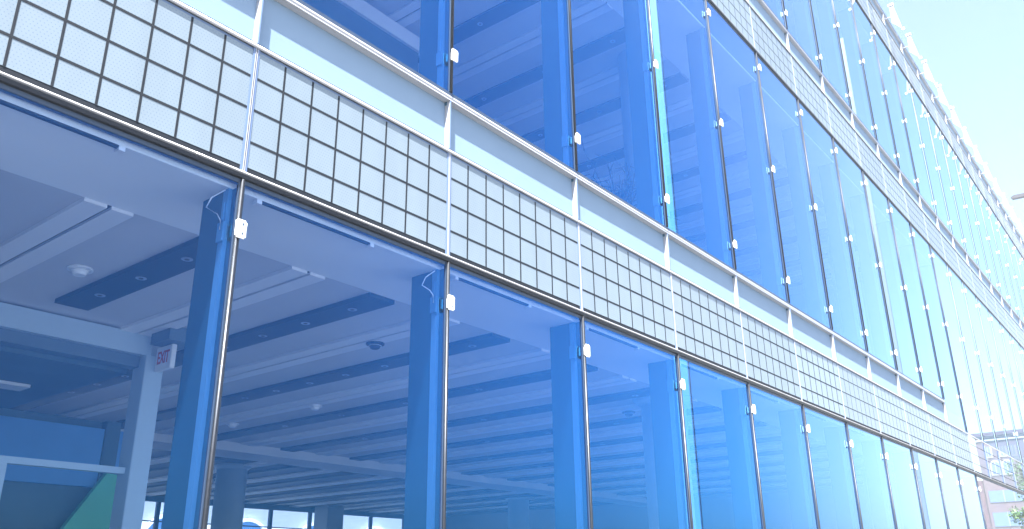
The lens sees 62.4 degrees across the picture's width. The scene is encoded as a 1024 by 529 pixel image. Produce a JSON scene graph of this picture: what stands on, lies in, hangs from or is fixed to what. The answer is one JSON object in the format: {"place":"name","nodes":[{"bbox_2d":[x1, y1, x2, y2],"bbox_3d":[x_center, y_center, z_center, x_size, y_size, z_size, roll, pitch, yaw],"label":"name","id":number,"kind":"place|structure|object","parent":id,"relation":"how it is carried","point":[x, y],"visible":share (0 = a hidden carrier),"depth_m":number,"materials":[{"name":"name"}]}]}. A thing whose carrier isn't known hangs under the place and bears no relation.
{"place":"outdoors","nodes":[
{"label":"outdoors","id":0,"kind":"place"},
{"bbox_2d":[141,501,401,528],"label":"arcaded building","id":1,"kind":"structure","parent":0,"point":[259,517],"depth_m":41.16,"materials":[{"name":"white paint"}]},
{"bbox_2d":[144,515,162,528],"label":"window","id":2,"kind":"structure","parent":1,"relation":"in","point":[150,524],"depth_m":35.94,"materials":[{"name":"glass"}]},
{"bbox_2d":[242,518,265,528],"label":"window","id":3,"kind":"structure","parent":1,"relation":"in","point":[247,521],"depth_m":39.65,"materials":[{"name":"glass"}]},
{"bbox_2d":[366,526,382,528],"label":"window","id":4,"kind":"structure","parent":1,"relation":"in","point":[373,527],"depth_m":45.44,"materials":[{"name":"glass"}]},
{"bbox_2d":[581,137,677,219],"bbox_3d":[1.166,-0.569,9.030,0.960,1.382,1.286,-16,-26,35],"label":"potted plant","id":5,"kind":"object","parent":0,"point":[629,198],"visible":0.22,"depth_m":8.87,"materials":[{"name":"green plant"}]},
{"bbox_2d":[877,0,1023,480],"label":"sky","id":6,"kind":"structure","parent":0,"point":[974,49],"materials":[{"name":"white"}]},
{"bbox_2d":[972,437,1023,528],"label":"brick building","id":7,"kind":"structure","parent":0,"point":[998,501],"depth_m":120.70,"materials":[{"name":"red brick"}]},
{"bbox_2d":[985,447,992,457],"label":"window","id":8,"kind":"structure","parent":7,"relation":"in","point":[988,449],"depth_m":122.64,"materials":[{"name":"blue glass"}]},
{"bbox_2d":[990,460,1000,475],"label":"window","id":9,"kind":"structure","parent":7,"relation":"in","point":[994,468],"depth_m":121.63,"materials":[{"name":"blue glass"}]},
{"bbox_2d":[988,490,1023,502],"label":"ribbon window","id":10,"kind":"structure","parent":7,"relation":"in","point":[1000,495],"depth_m":120.07,"materials":[{"name":"blue glass"}]},
{"bbox_2d":[1001,459,1012,474],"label":"window","id":11,"kind":"structure","parent":7,"relation":"in","point":[1003,463],"depth_m":120.80,"materials":[{"name":"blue glass"}]},
{"bbox_2d":[993,511,1023,526],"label":"ribbon window","id":12,"kind":"structure","parent":7,"relation":"in","point":[1001,519],"depth_m":119.31,"materials":[{"name":"blue glass"}]},
{"label":"ground","id":13,"kind":"structure","parent":0,"visible":0},
{"bbox_2d":[0,0,1023,528],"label":"glass building","id":14,"kind":"structure","parent":13,"relation":"on","point":[804,310],"depth_m":8.30,"materials":[{"name":"blue glass"}]},
{"bbox_2d":[67,264,93,276],"bbox_3d":[-2.667,0.046,5.217,0.150,0.045,0.150,-16,-26,35],"label":"smoke detector","id":15,"kind":"object","parent":14,"relation":"attached to","point":[77,270],"visible":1,"depth_m":5.18,"materials":[{"name":"white plastic"}]},
{"bbox_2d":[0,302,162,528],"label":"entrance vestibule","id":16,"kind":"object","parent":14,"relation":"on","point":[54,469],"visible":0.83,"depth_m":6.50,"materials":[{"name":"white"}]},
{"bbox_2d":[60,473,116,528],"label":"stair side panel","id":17,"kind":"object","parent":14,"relation":"on","point":[93,510],"visible":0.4,"depth_m":8.05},
{"bbox_2d":[150,327,186,372],"bbox_3d":[-2.607,0.657,6.473,0.300,0.300,0.230,-16,-26,35],"label":"exit sign","id":18,"kind":"object","parent":14,"relation":"hanging from","point":[170,342],"visible":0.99,"depth_m":6.42,"materials":[{"name":"white paint"}]},
{"bbox_2d":[226,423,238,427],"bbox_3d":[-3.330,1.918,10.074,0.150,0.045,0.150,-16,-26,35],"label":"smoke detector","id":19,"kind":"object","parent":14,"relation":"attached to","point":[232,425],"visible":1,"depth_m":10.04,"materials":[{"name":"white plastic"}]},
{"bbox_2d":[142,496,403,528],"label":"rear window frame","id":20,"kind":"structure","parent":14,"relation":"in","point":[158,499],"depth_m":20.29,"materials":[{"name":"grey metal"}]},
{"bbox_2d":[308,404,321,410],"bbox_3d":[-2.127,1.548,9.136,0.150,0.045,0.150,-16,-26,35],"label":"smoke detector","id":21,"kind":"object","parent":14,"relation":"attached to","point":[314,407],"visible":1,"depth_m":9.10,"materials":[{"name":"white plastic"}]},
{"bbox_2d":[366,341,383,349],"bbox_3d":[-1.103,0.656,6.813,0.150,0.045,0.150,-16,-26,35],"label":"smoke detector","id":22,"kind":"object","parent":14,"relation":"attached to","point":[374,345],"visible":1,"depth_m":6.78,"materials":[{"name":"white plastic"}]},
{"bbox_2d":[622,411,634,415],"bbox_3d":[1.334,1.705,9.657,0.150,0.045,0.150,-16,-26,35],"label":"smoke detector","id":23,"kind":"object","parent":14,"relation":"attached to","point":[628,413],"visible":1,"depth_m":9.62,"materials":[{"name":"white plastic"}]},
{"bbox_2d":[632,0,650,45],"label":"window","id":24,"kind":"structure","parent":14,"relation":"in","point":[640,5],"depth_m":8.66,"materials":[{"name":"blue glass"}]},
{"bbox_2d":[650,0,733,267],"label":"window","id":25,"kind":"structure","parent":14,"relation":"in","point":[679,27],"depth_m":9.17,"materials":[{"name":"blue glass"}]},
{"bbox_2d":[707,1,787,301],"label":"window","id":26,"kind":"structure","parent":14,"relation":"in","point":[758,255],"depth_m":10.16,"materials":[{"name":"blue glass"}]},
{"bbox_2d":[764,0,785,26],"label":"window","id":27,"kind":"structure","parent":14,"relation":"in","point":[776,6],"depth_m":12.79,"materials":[{"name":"blue glass"}]},
{"bbox_2d":[750,386,817,528],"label":"window","id":28,"kind":"structure","parent":14,"relation":"in","point":[780,426],"depth_m":8.90,"materials":[{"name":"blue glass"}]},
{"bbox_2d":[757,56,830,328],"bbox_3d":[3.758,-0.982,11.317,0.012,3.521,1.463,-16,-26,35],"label":"window","id":29,"kind":"structure","parent":14,"relation":"in","point":[807,292],"depth_m":11.27,"materials":[{"name":"blue glass"}]},
{"bbox_2d":[784,0,820,70],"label":"window","id":30,"kind":"structure","parent":14,"relation":"in","point":[799,18],"depth_m":13.76,"materials":[{"name":"blue glass"}]},
{"bbox_2d":[811,0,849,106],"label":"window","id":31,"kind":"structure","parent":14,"relation":"in","point":[823,13],"depth_m":14.96,"materials":[{"name":"blue glass"}]},
{"bbox_2d":[805,408,860,528],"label":"window","id":32,"kind":"structure","parent":14,"relation":"in","point":[836,497],"depth_m":9.98,"materials":[{"name":"blue glass"}]},
{"bbox_2d":[799,103,866,350],"bbox_3d":[4.692,-0.575,12.418,0.012,3.521,1.463,-16,-26,35],"label":"window","id":33,"kind":"structure","parent":14,"relation":"in","point":[835,248],"depth_m":12.38,"materials":[{"name":"blue glass"}]},
{"bbox_2d":[833,0,875,138],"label":"window","id":34,"kind":"structure","parent":14,"relation":"in","point":[860,103],"depth_m":16.19,"materials":[{"name":"blue glass"}]},
{"bbox_2d":[834,141,895,368],"bbox_3d":[5.626,-0.169,13.519,0.012,3.521,1.463,-16,-26,35],"label":"window","id":35,"kind":"structure","parent":14,"relation":"in","point":[879,342],"depth_m":13.49,"materials":[{"name":"blue glass"}]},
{"bbox_2d":[848,425,895,528],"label":"window","id":36,"kind":"structure","parent":14,"relation":"in","point":[876,508],"depth_m":11.11,"materials":[{"name":"blue glass"}]},
{"bbox_2d":[852,0,897,165],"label":"window","id":37,"kind":"structure","parent":14,"relation":"in","point":[865,34],"depth_m":17.40,"materials":[{"name":"blue glass"}]},
{"bbox_2d":[864,174,921,384],"bbox_3d":[6.560,0.237,14.621,0.012,3.521,1.463,-16,-26,35],"label":"window","id":38,"kind":"structure","parent":14,"relation":"in","point":[907,364],"depth_m":14.59,"materials":[{"name":"blue glass"}]},
{"bbox_2d":[873,28,917,190],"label":"window","id":39,"kind":"structure","parent":14,"relation":"in","point":[890,84],"depth_m":18.51,"materials":[{"name":"blue glass"}]},
{"bbox_2d":[883,439,923,528],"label":"window","id":40,"kind":"structure","parent":14,"relation":"in","point":[905,495],"depth_m":12.22,"materials":[{"name":"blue glass"}]},
{"bbox_2d":[893,59,935,212],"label":"window","id":41,"kind":"structure","parent":14,"relation":"in","point":[904,87],"depth_m":19.62,"materials":[{"name":"blue glass"}]},
{"bbox_2d":[889,202,942,397],"bbox_3d":[7.493,0.643,15.722,0.012,3.521,1.463,-16,-26,35],"label":"window","id":42,"kind":"structure","parent":14,"relation":"in","point":[916,303],"depth_m":15.70,"materials":[{"name":"blue glass"}]},
{"bbox_2d":[913,451,947,528],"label":"window","id":43,"kind":"structure","parent":14,"relation":"in","point":[927,473],"depth_m":13.34,"materials":[{"name":"blue glass"}]},
{"bbox_2d":[911,87,950,231],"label":"window","id":44,"kind":"structure","parent":14,"relation":"in","point":[929,152],"depth_m":20.72,"materials":[{"name":"blue glass"}]},
{"bbox_2d":[911,226,966,432],"bbox_3d":[8.430,1.251,16.747,0.012,3.952,1.463,-16,-26,35],"label":"window","id":45,"kind":"structure","parent":14,"relation":"in","point":[953,407],"depth_m":16.72,"materials":[{"name":"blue glass"}]},
{"bbox_2d":[927,112,964,248],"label":"window","id":46,"kind":"structure","parent":14,"relation":"in","point":[946,182],"depth_m":21.83,"materials":[{"name":"blue glass"}]},
{"bbox_2d":[937,460,967,528],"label":"window","id":47,"kind":"structure","parent":14,"relation":"in","point":[956,514],"depth_m":14.46,"materials":[{"name":"blue glass"}]},
{"bbox_2d":[931,248,982,440],"bbox_3d":[9.363,1.657,17.849,0.012,3.952,1.463,-16,-26,35],"label":"window","id":48,"kind":"structure","parent":14,"relation":"in","point":[969,407],"depth_m":17.84,"materials":[{"name":"glass"}]},
{"bbox_2d":[941,133,977,264],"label":"window","id":49,"kind":"structure","parent":14,"relation":"in","point":[964,221],"depth_m":22.94,"materials":[{"name":"blue glass"}]},
{"bbox_2d":[954,153,989,279],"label":"window","id":50,"kind":"structure","parent":14,"relation":"in","point":[963,178],"depth_m":24.04,"materials":[{"name":"blue glass"}]},
{"bbox_2d":[959,469,985,528],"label":"window","id":51,"kind":"structure","parent":14,"relation":"in","point":[969,487],"depth_m":15.58,"materials":[{"name":"blue glass"}]},
{"bbox_2d":[948,267,996,448],"bbox_3d":[10.297,2.063,18.950,0.012,3.952,1.463,-16,-26,35],"label":"window","id":52,"kind":"structure","parent":14,"relation":"in","point":[965,324],"depth_m":18.95,"materials":[{"name":"glass"}]},
{"bbox_2d":[967,173,999,291],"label":"window","id":53,"kind":"structure","parent":14,"relation":"in","point":[986,246],"depth_m":25.15,"materials":[{"name":"blue glass"}]},
{"bbox_2d":[964,285,1009,455],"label":"window","id":54,"kind":"structure","parent":14,"relation":"in","point":[971,299],"depth_m":20.05,"materials":[{"name":"glass"}]},
{"bbox_2d":[978,190,1009,304],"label":"window","id":55,"kind":"structure","parent":14,"relation":"in","point":[983,203],"depth_m":26.25,"materials":[{"name":"blue glass"}]},
{"bbox_2d":[977,299,1021,462],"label":"window","id":56,"kind":"structure","parent":14,"relation":"in","point":[990,340],"depth_m":21.16,"materials":[{"name":"glass"}]},
{"bbox_2d":[988,206,1018,315],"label":"window","id":57,"kind":"structure","parent":14,"relation":"in","point":[993,218],"depth_m":27.36,"materials":[{"name":"blue glass"}]},
{"bbox_2d":[990,313,1023,463],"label":"window","id":58,"kind":"structure","parent":14,"relation":"in","point":[996,325],"depth_m":22.34,"materials":[{"name":"glass"}]},
{"bbox_2d":[997,219,1023,321],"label":"window","id":59,"kind":"structure","parent":14,"relation":"in","point":[1002,232],"depth_m":28.48,"materials":[{"name":"blue glass"}]},
{"bbox_2d":[1001,325,1023,425],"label":"window","id":60,"kind":"structure","parent":14,"relation":"in","point":[1019,392],"depth_m":23.64,"materials":[{"name":"glass"}]},
{"bbox_2d":[1006,233,1023,307],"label":"window","id":61,"kind":"structure","parent":14,"relation":"in","point":[1010,243],"depth_m":29.76,"materials":[{"name":"blue glass"}]},
{"bbox_2d":[1011,336,1023,390],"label":"window","id":62,"kind":"structure","parent":14,"relation":"in","point":[1016,346],"depth_m":24.88,"materials":[{"name":"glass"}]},
{"bbox_2d":[1014,246,1023,285],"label":"window","id":63,"kind":"structure","parent":14,"relation":"in","point":[1017,253],"depth_m":31.01,"materials":[{"name":"blue glass"}]},
{"bbox_2d":[1005,458,1023,527],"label":"street tree","id":64,"kind":"object","parent":13,"relation":"on","point":[1018,515],"visible":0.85,"depth_m":52.42,"materials":[{"name":"green plant"}]},
{"bbox_2d":[1010,193,1023,199],"bbox_3d":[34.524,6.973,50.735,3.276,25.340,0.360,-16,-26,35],"label":"street lamp","id":65,"kind":"object","parent":13,"relation":"on","point":[1017,196],"visible":1,"depth_m":55.78,"materials":[{"name":"grey metal"}]}
]}

